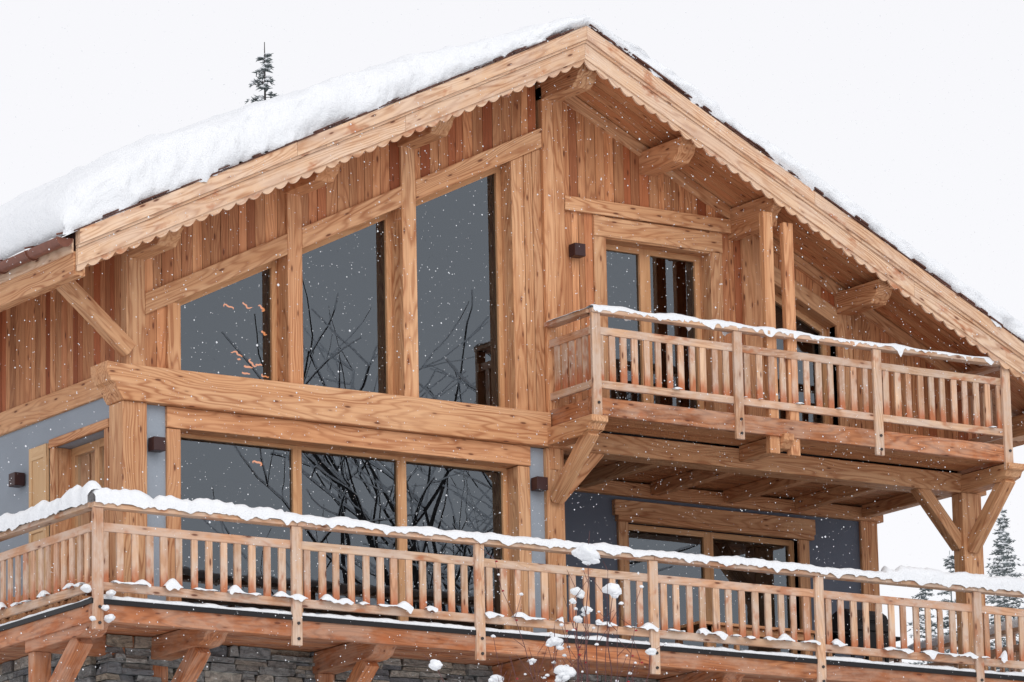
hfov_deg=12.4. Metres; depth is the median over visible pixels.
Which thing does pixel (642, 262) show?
window frames
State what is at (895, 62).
sky
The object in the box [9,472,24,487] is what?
wall lamp
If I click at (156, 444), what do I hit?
wall lamp
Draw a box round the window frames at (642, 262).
[71,165,829,653]
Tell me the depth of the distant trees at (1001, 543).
111.14 m
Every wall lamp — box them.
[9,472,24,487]
[148,436,165,452]
[531,476,547,491]
[569,243,585,258]
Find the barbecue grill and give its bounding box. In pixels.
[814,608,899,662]
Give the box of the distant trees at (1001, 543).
[907,509,1023,671]
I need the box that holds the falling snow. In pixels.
[0,0,1023,681]
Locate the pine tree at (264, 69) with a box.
[245,42,277,103]
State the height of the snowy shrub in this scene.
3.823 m
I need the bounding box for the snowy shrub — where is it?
[423,531,667,681]
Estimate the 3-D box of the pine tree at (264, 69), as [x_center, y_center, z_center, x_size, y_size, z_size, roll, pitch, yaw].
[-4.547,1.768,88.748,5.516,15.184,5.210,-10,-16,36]
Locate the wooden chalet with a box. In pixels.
[0,14,1023,681]
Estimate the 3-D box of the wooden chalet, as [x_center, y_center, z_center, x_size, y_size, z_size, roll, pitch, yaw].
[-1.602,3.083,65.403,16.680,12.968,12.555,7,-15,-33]
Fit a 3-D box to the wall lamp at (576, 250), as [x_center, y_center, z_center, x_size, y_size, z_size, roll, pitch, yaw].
[0.856,-1.198,62.593,0.170,0.170,0.190,7,-15,-33]
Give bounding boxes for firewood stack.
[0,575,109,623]
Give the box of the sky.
[0,0,1023,671]
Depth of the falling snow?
51.22 m

